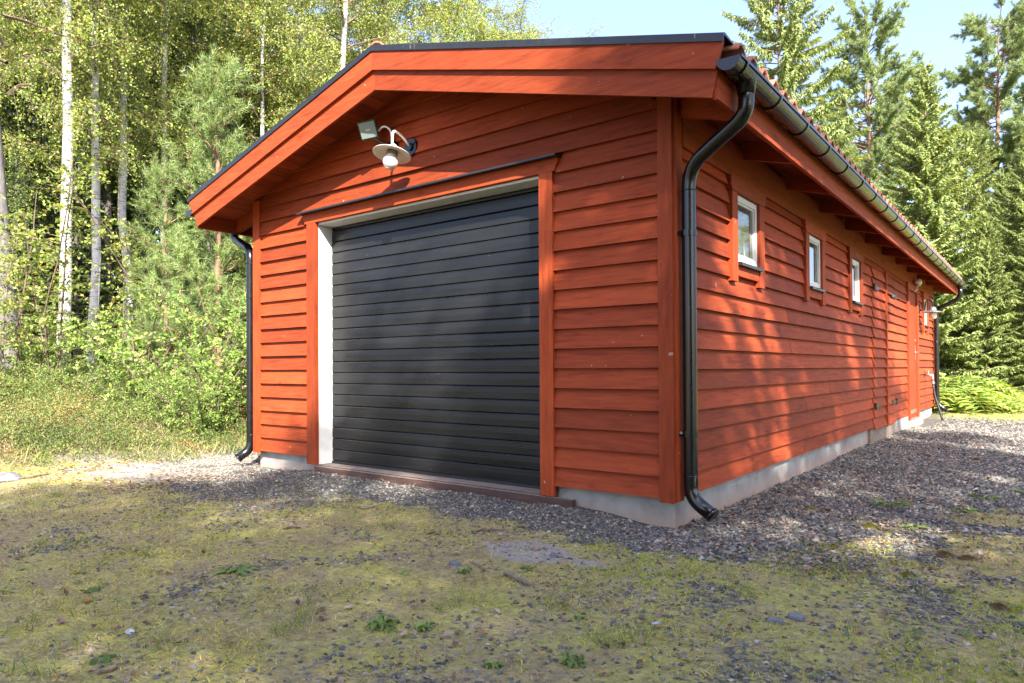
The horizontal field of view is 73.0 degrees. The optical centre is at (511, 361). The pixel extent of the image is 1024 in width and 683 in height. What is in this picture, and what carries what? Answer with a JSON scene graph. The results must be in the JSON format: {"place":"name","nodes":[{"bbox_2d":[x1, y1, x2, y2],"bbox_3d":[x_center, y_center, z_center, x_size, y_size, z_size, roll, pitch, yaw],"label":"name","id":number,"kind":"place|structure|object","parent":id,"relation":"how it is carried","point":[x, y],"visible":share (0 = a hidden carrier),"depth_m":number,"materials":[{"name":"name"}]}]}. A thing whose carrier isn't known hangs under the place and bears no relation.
{"place":"outdoors","nodes":[
{"label":"outdoors","id":0,"kind":"place"},
{"bbox_2d":[0,372,1023,682],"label":"ground","id":1,"kind":"structure","parent":0,"point":[66,630],"depth_m":2.98,"materials":[{"name":"green plant"}]},
{"bbox_2d":[0,472,21,481],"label":"stone","id":2,"kind":"object","parent":1,"relation":"on","point":[9,476],"visible":0.72,"depth_m":6.03,"materials":[{"name":"white stone"}]},
{"bbox_2d":[0,192,50,388],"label":"sapling","id":3,"kind":"object","parent":1,"relation":"on","point":[16,236],"visible":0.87,"depth_m":9.55,"materials":[{"name":"green plant"}]},
{"bbox_2d":[0,140,56,365],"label":"spruce tree","id":4,"kind":"object","parent":1,"relation":"on","point":[16,199],"visible":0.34,"depth_m":14.53,"materials":[{"name":"green plant"}]},
{"bbox_2d":[0,0,56,340],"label":"spruce tree","id":5,"kind":"object","parent":1,"relation":"on","point":[4,109],"visible":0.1,"depth_m":16.41,"materials":[{"name":"green plant"}]},
{"bbox_2d":[0,358,65,400],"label":"alder bush","id":6,"kind":"object","parent":1,"relation":"on","point":[23,369],"visible":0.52,"depth_m":9.42,"materials":[{"name":"green plant"}]},
{"bbox_2d":[0,319,76,381],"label":"alder bush","id":7,"kind":"object","parent":1,"relation":"on","point":[36,354],"visible":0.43,"depth_m":10.51,"materials":[{"name":"green plant"}]},
{"bbox_2d":[0,208,81,384],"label":"sapling","id":8,"kind":"object","parent":1,"relation":"on","point":[16,284],"visible":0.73,"depth_m":10.58,"materials":[{"name":"green plant"}]},
{"bbox_2d":[0,0,85,371],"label":"aspen tree","id":9,"kind":"object","parent":1,"relation":"on","point":[4,210],"visible":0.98,"depth_m":11.71,"materials":[{"name":"green plant"}]},
{"bbox_2d":[0,142,110,385],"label":"sapling","id":10,"kind":"object","parent":1,"relation":"on","point":[47,256],"visible":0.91,"depth_m":10.24,"materials":[{"name":"green plant"}]},
{"bbox_2d":[0,0,111,372],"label":"spruce tree","id":11,"kind":"object","parent":1,"relation":"on","point":[26,123],"visible":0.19,"depth_m":16.98,"materials":[{"name":"green plant"}]},
{"bbox_2d":[1,0,116,322],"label":"birch tree","id":12,"kind":"object","parent":1,"relation":"on","point":[38,167],"visible":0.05,"depth_m":18.87,"materials":[{"name":"green plant"}]},
{"bbox_2d":[0,2,118,362],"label":"spruce tree","id":13,"kind":"object","parent":1,"relation":"on","point":[10,123],"visible":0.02,"depth_m":19.67,"materials":[{"name":"green plant"}]},
{"bbox_2d":[0,0,121,323],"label":"birch tree","id":14,"kind":"object","parent":1,"relation":"on","point":[12,138],"visible":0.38,"depth_m":15.34,"materials":[{"name":"green plant"}]},
{"bbox_2d":[7,294,127,378],"bbox_3d":[-8.567,-0.392,12.503,2.012,1.835,2.893,0,-1,1],"label":"alder bush","id":15,"kind":"object","parent":1,"relation":"on","point":[53,329],"visible":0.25,"depth_m":12.52,"materials":[{"name":"green plant"}]},
{"bbox_2d":[29,121,116,374],"bbox_3d":[-11.027,-2.813,17.520,2.343,6.957,2.239,0,-1,-45],"label":"spruce tree","id":16,"kind":"object","parent":1,"relation":"on","point":[75,309],"visible":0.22,"depth_m":17.47,"materials":[{"name":"green plant"}]},
{"bbox_2d":[31,356,118,397],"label":"alder bush","id":17,"kind":"object","parent":1,"relation":"on","point":[89,376],"visible":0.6,"depth_m":10.23,"materials":[{"name":"green plant"}]},
{"bbox_2d":[0,0,151,375],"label":"birch tree","id":18,"kind":"object","parent":1,"relation":"on","point":[70,113],"visible":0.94,"depth_m":13.33,"materials":[{"name":"green plant"}]},
{"bbox_2d":[86,653,116,664],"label":"weed","id":19,"kind":"object","parent":1,"relation":"on","point":[106,659],"visible":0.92,"depth_m":2.31,"materials":[{"name":"green plant"}]},
{"bbox_2d":[31,1,173,364],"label":"spruce tree","id":20,"kind":"object","parent":1,"relation":"on","point":[109,203],"visible":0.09,"depth_m":18.93,"materials":[{"name":"green plant"}]},
{"bbox_2d":[8,0,198,382],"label":"birch tree","id":21,"kind":"object","parent":1,"relation":"on","point":[98,154],"visible":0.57,"depth_m":14.78,"materials":[{"name":"green plant"}]},
{"bbox_2d":[3,0,204,352],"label":"birch tree","id":22,"kind":"object","parent":1,"relation":"on","point":[114,265],"visible":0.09,"depth_m":19.27,"materials":[{"name":"green plant"}]},
{"bbox_2d":[45,166,198,370],"bbox_3d":[-7.351,-1.412,13.133,2.155,3.994,2.977,-1,-1,44],"label":"sapling","id":23,"kind":"object","parent":1,"relation":"on","point":[121,242],"visible":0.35,"depth_m":12.58,"materials":[{"name":"green plant"}]},
{"bbox_2d":[0,351,246,470],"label":"undergrowth","id":24,"kind":"object","parent":1,"relation":"on","point":[75,403],"visible":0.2,"depth_m":8.04,"materials":[{"name":"green plant"}]},
{"bbox_2d":[34,0,220,361],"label":"birch tree","id":25,"kind":"object","parent":1,"relation":"on","point":[121,212],"visible":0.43,"depth_m":16.53,"materials":[{"name":"green plant"}]},
{"bbox_2d":[0,398,256,476],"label":"tall grass","id":26,"kind":"structure","parent":1,"relation":"on","point":[180,456],"depth_m":7.60,"materials":[{"name":"green plant"}]},
{"bbox_2d":[65,364,194,418],"bbox_3d":[-5.088,0.430,9.386,1.358,0.829,1.142,-1,-1,21],"label":"alder bush","id":27,"kind":"object","parent":1,"relation":"on","point":[125,399],"visible":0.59,"depth_m":9.32,"materials":[{"name":"green plant"}]},
{"bbox_2d":[76,307,195,385],"bbox_3d":[-6.927,-0.263,11.959,2.284,1.658,2.715,0,-1,17],"label":"alder bush","id":28,"kind":"object","parent":1,"relation":"on","point":[109,335],"visible":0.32,"depth_m":12.00,"materials":[{"name":"green plant"}]},
{"bbox_2d":[13,434,259,493],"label":"leaf litter","id":29,"kind":"object","parent":1,"relation":"on","point":[141,483],"visible":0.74,"depth_m":6.32,"materials":[{"name":"brown plant"}]},
{"bbox_2d":[104,164,171,376],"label":"spruce tree","id":30,"kind":"object","parent":1,"relation":"on","point":[142,223],"visible":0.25,"depth_m":15.44,"materials":[{"name":"green plant"}]},
{"bbox_2d":[51,287,245,402],"bbox_3d":[-5.550,-0.122,10.643,2.512,1.823,2.987,0,-1,-38],"label":"alder bush","id":31,"kind":"object","parent":1,"relation":"on","point":[93,344],"visible":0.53,"depth_m":10.09,"materials":[{"name":"green plant"}]},
{"bbox_2d":[91,228,212,371],"bbox_3d":[-7.257,-1.197,14.280,2.634,3.534,1.906,0,-1,-38],"label":"sapling","id":32,"kind":"object","parent":1,"relation":"on","point":[122,276],"visible":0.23,"depth_m":13.79,"materials":[{"name":"green plant"}]},
{"bbox_2d":[84,0,222,361],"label":"spruce tree","id":33,"kind":"object","parent":1,"relation":"on","point":[128,218],"visible":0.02,"depth_m":20.82,"materials":[{"name":"green plant"}]},
{"bbox_2d":[115,151,213,374],"bbox_3d":[-6.247,-1.562,12.549,1.682,4.595,2.089,0,-1,-37],"label":"young pine tree","id":34,"kind":"object","parent":1,"relation":"on","point":[157,183],"visible":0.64,"depth_m":12.43,"materials":[{"name":"green plant"}]},
{"bbox_2d":[91,0,252,331],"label":"birch tree","id":35,"kind":"object","parent":1,"relation":"on","point":[134,177],"visible":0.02,"depth_m":23.30,"materials":[{"name":"green plant"}]},
{"bbox_2d":[100,291,246,425],"bbox_3d":[-3.724,-0.312,10.476,4.277,2.713,2.975,0,-1,-43],"label":"alder bush","id":36,"kind":"object","parent":1,"relation":"on","point":[239,391],"visible":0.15,"depth_m":9.25,"materials":[{"name":"green plant"}]},
{"bbox_2d":[101,294,245,414],"bbox_3d":[-3.993,-0.121,10.168,3.270,2.074,2.275,0,-1,3],"label":"alder bush","id":37,"kind":"object","parent":1,"relation":"on","point":[232,329],"visible":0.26,"depth_m":9.76,"materials":[{"name":"green plant"}]},
{"bbox_2d":[130,366,228,432],"bbox_3d":[-4.345,0.509,8.870,1.256,0.912,1.493,0,-1,-12],"label":"alder bush","id":38,"kind":"object","parent":1,"relation":"on","point":[182,398],"visible":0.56,"depth_m":8.91,"materials":[{"name":"green plant"}]},
{"bbox_2d":[131,358,242,439],"bbox_3d":[-3.886,0.489,8.922,1.485,1.077,1.765,-1,-1,25],"label":"alder bush","id":39,"kind":"object","parent":1,"relation":"on","point":[200,413],"visible":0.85,"depth_m":8.60,"materials":[{"name":"green plant"}]},
{"bbox_2d":[102,0,272,357],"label":"birch tree","id":40,"kind":"object","parent":1,"relation":"on","point":[181,82],"visible":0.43,"depth_m":17.92,"materials":[{"name":"green plant"}]},
{"bbox_2d":[133,0,245,366],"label":"spruce tree","id":41,"kind":"object","parent":1,"relation":"on","point":[184,198],"visible":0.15,"depth_m":19.92,"materials":[{"name":"green plant"}]},
{"bbox_2d":[110,0,285,337],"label":"birch tree","id":42,"kind":"object","parent":1,"relation":"on","point":[268,79],"visible":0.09,"depth_m":21.83,"materials":[{"name":"green plant"}]},
{"bbox_2d":[135,40,261,400],"bbox_3d":[-4.639,-2.054,11.222,2.824,6.211,2.273,0,-1,9],"label":"young pine tree","id":43,"kind":"object","parent":1,"relation":"on","point":[220,264],"visible":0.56,"depth_m":10.98,"materials":[{"name":"green plant"}]},
{"bbox_2d":[174,140,245,380],"bbox_3d":[-6.577,-2.257,15.036,1.832,5.692,1.917,0,-1,-17],"label":"spruce tree","id":44,"kind":"object","parent":1,"relation":"on","point":[202,248],"visible":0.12,"depth_m":14.97,"materials":[{"name":"green plant"}]},
{"bbox_2d":[177,0,258,365],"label":"spruce tree","id":45,"kind":"object","parent":1,"relation":"on","point":[254,132],"visible":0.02,"depth_m":23.93,"materials":[{"name":"green plant"}]},
{"bbox_2d":[156,0,312,347],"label":"birch tree","id":46,"kind":"object","parent":1,"relation":"on","point":[245,94],"visible":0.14,"depth_m":23.58,"materials":[{"name":"green plant"}]},
{"bbox_2d":[213,564,261,575],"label":"weed","id":47,"kind":"object","parent":1,"relation":"on","point":[241,571],"visible":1,"depth_m":3.30,"materials":[{"name":"green plant"}]},
{"bbox_2d":[144,0,357,327],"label":"birch tree","id":48,"kind":"object","parent":1,"relation":"on","point":[261,100],"visible":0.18,"depth_m":22.16,"materials":[{"name":"green plant"}]},
{"bbox_2d":[203,0,306,348],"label":"birch tree","id":49,"kind":"object","parent":1,"relation":"on","point":[254,65],"depth_m":29.85,"materials":[{"name":"green plant"}]},
{"bbox_2d":[213,0,372,239],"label":"birch tree","id":50,"kind":"object","parent":1,"relation":"on","point":[308,94],"visible":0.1,"depth_m":24.57,"materials":[{"name":"green plant"}]},
{"bbox_2d":[257,0,419,126],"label":"birch tree","id":51,"kind":"object","parent":1,"relation":"on","point":[358,5],"visible":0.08,"depth_m":25.25,"materials":[{"name":"green plant"}]},
{"bbox_2d":[283,2,403,107],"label":"birch tree","id":52,"kind":"object","parent":1,"relation":"on","point":[326,33],"depth_m":30.06,"materials":[{"name":"green plant"}]},
{"bbox_2d":[261,0,430,125],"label":"birch tree","id":53,"kind":"object","parent":1,"relation":"on","point":[344,25],"visible":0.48,"depth_m":19.41,"materials":[{"name":"green plant"}]},
{"bbox_2d":[367,611,399,630],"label":"weed","id":54,"kind":"object","parent":1,"relation":"on","point":[378,622],"visible":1,"depth_m":2.58,"materials":[{"name":"green plant"}]},
{"bbox_2d":[291,0,483,87],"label":"birch tree","id":55,"kind":"object","parent":1,"relation":"on","point":[417,24],"visible":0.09,"depth_m":23.59,"materials":[{"name":"green plant"}]},
{"bbox_2d":[322,0,493,43],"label":"birch tree","id":56,"kind":"object","parent":1,"relation":"on","point":[460,8],"visible":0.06,"depth_m":26.13,"materials":[{"name":"green plant"}]},
{"bbox_2d":[410,620,435,630],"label":"weed","id":57,"kind":"object","parent":1,"relation":"on","point":[423,626],"visible":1,"depth_m":2.57,"materials":[{"name":"green plant"}]},
{"bbox_2d":[381,0,528,43],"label":"birch tree","id":58,"kind":"object","parent":1,"relation":"on","point":[456,33],"visible":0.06,"depth_m":28.87,"materials":[{"name":"green plant"}]},
{"bbox_2d":[429,0,547,41],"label":"birch tree","id":59,"kind":"object","parent":1,"relation":"on","point":[480,26],"visible":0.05,"depth_m":27.17,"materials":[{"name":"green plant"}]},
{"bbox_2d":[0,431,1021,682],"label":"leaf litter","id":60,"kind":"object","parent":1,"relation":"on","point":[476,585],"visible":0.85,"depth_m":2.93,"materials":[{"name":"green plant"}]},
{"bbox_2d":[0,436,1023,682],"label":"gravel","id":61,"kind":"structure","parent":1,"relation":"on","point":[529,517],"depth_m":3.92,"materials":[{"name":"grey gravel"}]},
{"bbox_2d":[0,436,1023,682],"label":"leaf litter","id":62,"kind":"object","parent":1,"relation":"on","point":[446,632],"visible":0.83,"depth_m":2.97,"materials":[{"name":"brown plant"}]},
{"bbox_2d":[461,0,562,39],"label":"birch tree","id":63,"kind":"object","parent":1,"relation":"on","point":[524,11],"visible":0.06,"depth_m":28.96,"materials":[{"name":"green plant"}]},
{"bbox_2d":[0,448,1023,675],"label":"ground cover","id":64,"kind":"object","parent":1,"relation":"on","point":[805,543],"visible":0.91,"depth_m":3.23,"materials":[{"name":"green plant"}]},
{"bbox_2d":[2,481,1023,682],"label":"moss","id":65,"kind":"object","parent":1,"relation":"on","point":[896,651],"visible":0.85,"depth_m":3.02,"materials":[{"name":"green plant"}]},
{"bbox_2d":[4,432,1023,682],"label":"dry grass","id":66,"kind":"structure","parent":1,"relation":"on","point":[458,606],"depth_m":2.83,"materials":[{"name":"plant"}]},
{"bbox_2d":[503,570,533,584],"bbox_3d":[0.023,0.975,3.110,0.029,0.036,0.253,0,-1,-28],"label":"bark strip","id":67,"kind":"object","parent":1,"relation":"on","point":[513,575],"visible":1,"depth_m":3.11,"materials":[{"name":"grey wood"}]},
{"bbox_2d":[557,650,585,668],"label":"weed","id":68,"kind":"object","parent":1,"relation":"on","point":[568,659],"visible":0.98,"depth_m":2.28,"materials":[{"name":"green plant"}]},
{"bbox_2d":[185,32,966,528],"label":"garage","id":69,"kind":"structure","parent":1,"relation":"on","point":[661,280],"depth_m":5.25,"materials":[{"name":"wood"}]},
{"bbox_2d":[357,119,398,146],"bbox_3d":[-1.086,-1.844,5.608,0.318,0.222,0.173,0,-1,6],"label":"floodlight","id":70,"kind":"object","parent":69,"relation":"attached to","point":[368,129],"visible":0.88,"depth_m":5.57,"materials":[{"name":"black metal"}]},
{"bbox_2d":[373,130,417,169],"bbox_3d":[-0.907,-1.647,5.388,0.300,0.320,0.370,-1,-1,38],"label":"wall lamp","id":71,"kind":"object","parent":69,"relation":"attached to","point":[392,155],"visible":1,"depth_m":5.35,"materials":[{"name":"white metal"}]},
{"bbox_2d":[332,186,539,488],"bbox_3d":[-0.672,-0.171,5.642,2.473,2.178,0.043,-1,-1,38],"label":"garage door","id":72,"kind":"structure","parent":69,"relation":"in","point":[436,367],"depth_m":5.54,"materials":[{"name":"black metal"}]},
{"bbox_2d":[725,174,765,288],"bbox_3d":[1.750,-0.942,5.131,0.076,0.740,0.756,-1,-1,38],"label":"window","id":73,"kind":"structure","parent":69,"relation":"in","point":[746,244],"depth_m":5.14,"materials":[{"name":"white paint"}]},
{"bbox_2d":[800,219,825,305],"bbox_3d":[2.907,-0.934,6.633,0.076,0.740,0.756,-1,-1,38],"label":"window","id":74,"kind":"structure","parent":69,"relation":"in","point":[814,274],"depth_m":6.65,"materials":[{"name":"white paint"}]},
{"bbox_2d":[846,246,863,315],"bbox_3d":[4.013,-0.926,8.069,0.076,0.740,0.756,-1,-1,38],"label":"window","id":75,"kind":"structure","parent":69,"relation":"in","point":[855,259],"depth_m":8.10,"materials":[{"name":"white paint"}]},
{"bbox_2d":[870,267,886,429],"bbox_3d":[4.889,-0.207,9.199,0.074,2.145,0.857,-1,-1,38],"label":"hatch door","id":76,"kind":"structure","parent":69,"relation":"in","point":[878,299],"depth_m":9.13,"materials":[{"name":"red wood"}]},
{"bbox_2d":[887,276,897,423],"bbox_3d":[5.372,-0.204,9.827,0.074,2.145,0.714,-1,-1,38],"label":"hatch door","id":77,"kind":"structure","parent":69,"relation":"in","point":[890,284],"depth_m":9.89,"materials":[{"name":"red wood"}]},
{"bbox_2d":[905,282,919,419],"bbox_3d":[6.703,-0.148,11.538,0.084,2.262,1.170,-1,-1,38],"label":"door","id":78,"kind":"structure","parent":69,"relation":"in","point":[912,313],"depth_m":11.61,"materials":[{"name":"red wood"}]},
{"bbox_2d":[921,292,929,333],"bbox_3d":[7.655,-0.901,12.797,0.076,0.740,0.756,-1,-1,38],"label":"window","id":79,"kind":"structure","parent":69,"relation":"in","point":[925,319],"depth_m":12.71,"materials":[{"name":"white paint"}]},
{"bbox_2d":[919,299,942,318],"bbox_3d":[7.333,-0.929,12.057,0.353,0.348,0.345,0,-1,-6],"label":"wall lamp","id":80,"kind":"object","parent":69,"relation":"attached to","point":[933,311],"visible":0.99,"depth_m":12.03,"materials":[{"name":"metal"}]},
{"bbox_2d":[720,0,879,185],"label":"spruce tree","id":81,"kind":"object","parent":1,"relation":"on","point":[789,71],"visible":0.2,"depth_m":24.37,"materials":[{"name":"green plant"}]},
{"bbox_2d":[634,416,1023,610],"bbox_3d":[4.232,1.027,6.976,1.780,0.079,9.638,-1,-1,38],"label":"gravel","id":82,"kind":"structure","parent":1,"relation":"on","point":[830,474],"depth_m":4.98,"materials":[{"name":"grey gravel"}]},
{"bbox_2d":[814,0,947,210],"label":"pine tree","id":83,"kind":"object","parent":1,"relation":"on","point":[893,87],"visible":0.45,"depth_m":32.41,"materials":[{"name":"green plant"}]},
{"bbox_2d":[870,495,911,506],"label":"weed","id":84,"kind":"object","parent":1,"relation":"on","point":[879,501],"visible":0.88,"depth_m":4.82,"materials":[{"name":"green plant"}]},
{"bbox_2d":[853,67,947,224],"bbox_3d":[20.655,-7.214,37.179,5.292,17.365,5.025,0,-1,10],"label":"pine tree","id":85,"kind":"object","parent":1,"relation":"on","point":[873,133],"visible":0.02,"depth_m":36.85,"materials":[{"name":"green plant"}]},
{"bbox_2d":[875,55,1023,380],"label":"spruce tree","id":86,"kind":"object","parent":1,"relation":"on","point":[937,217],"visible":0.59,"depth_m":24.83,"materials":[{"name":"green plant"}]},
{"bbox_2d":[939,380,996,395],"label":"fern","id":87,"kind":"object","parent":1,"relation":"on","point":[968,383],"visible":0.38,"depth_m":15.30,"materials":[{"name":"green plant"}]},
{"bbox_2d":[922,122,1014,359],"bbox_3d":[21.754,-4.954,33.155,5.896,12.688,5.869,0,-1,-44],"label":"spruce tree","id":88,"kind":"object","parent":1,"relation":"on","point":[977,199],"visible":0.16,"depth_m":32.60,"materials":[{"name":"green plant"}]},
{"bbox_2d":[935,386,1014,409],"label":"fern","id":89,"kind":"object","parent":1,"relation":"on","point":[985,392],"visible":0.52,"depth_m":13.99,"materials":[{"name":"green plant"}]},
{"bbox_2d":[941,378,1011,393],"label":"fern","id":90,"kind":"object","parent":1,"relation":"on","point":[969,380],"visible":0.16,"depth_m":15.44,"materials":[{"name":"green plant"}]},
{"bbox_2d":[932,395,1022,411],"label":"fern","id":91,"kind":"object","parent":1,"relation":"on","point":[994,402],"visible":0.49,"depth_m":13.69,"materials":[{"name":"green plant"}]},
{"bbox_2d":[939,375,1016,395],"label":"fern","id":92,"kind":"object","parent":1,"relation":"on","point":[1001,384],"visible":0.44,"depth_m":15.64,"materials":[{"name":"green plant"}]},
{"bbox_2d":[935,0,1023,276],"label":"pine tree","id":93,"kind":"object","parent":1,"relation":"on","point":[977,81],"visible":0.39,"depth_m":35.72,"materials":[{"name":"green plant"}]},
{"bbox_2d":[939,211,1023,391],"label":"spruce tree","id":94,"kind":"object","parent":1,"relation":"on","point":[989,264],"visible":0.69,"depth_m":24.18,"materials":[{"name":"green plant"}]},
{"bbox_2d":[941,170,1023,363],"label":"spruce tree","id":95,"kind":"object","parent":1,"relation":"on","point":[998,194],"visible":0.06,"depth_m":29.98,"materials":[{"name":"green plant"}]},
{"bbox_2d":[955,399,1023,410],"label":"fern","id":96,"kind":"object","parent":1,"relation":"on","point":[1017,404],"visible":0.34,"depth_m":13.80,"materials":[{"name":"green plant"}]},
{"bbox_2d":[969,137,1023,376],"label":"spruce tree","id":97,"kind":"object","parent":1,"relation":"on","point":[1013,230],"visible":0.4,"depth_m":27.10,"materials":[{"name":"green plant"}]},
{"bbox_2d":[979,61,1023,224],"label":"pine tree","id":98,"kind":"object","parent":1,"relation":"on","point":[1018,120],"visible":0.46,"depth_m":33.35,"materials":[{"name":"green plant"}]},
{"bbox_2d":[991,229,1023,392],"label":"spruce tree","id":99,"kind":"object","parent":1,"relation":"on","point":[1019,282],"visible":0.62,"depth_m":24.10,"materials":[{"name":"green plant"}]},
{"bbox_2d":[8,0,1023,349],"label":"sky","id":100,"kind":"structure","parent":0,"point":[930,23],"materials":[{"name":"blue"}]},
{"bbox_2d":[933,402,1023,422],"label":"lawn grass","id":101,"kind":"structure","parent":0,"point":[1017,420],"depth_m":13.28,"materials":[{"name":"green plant"}]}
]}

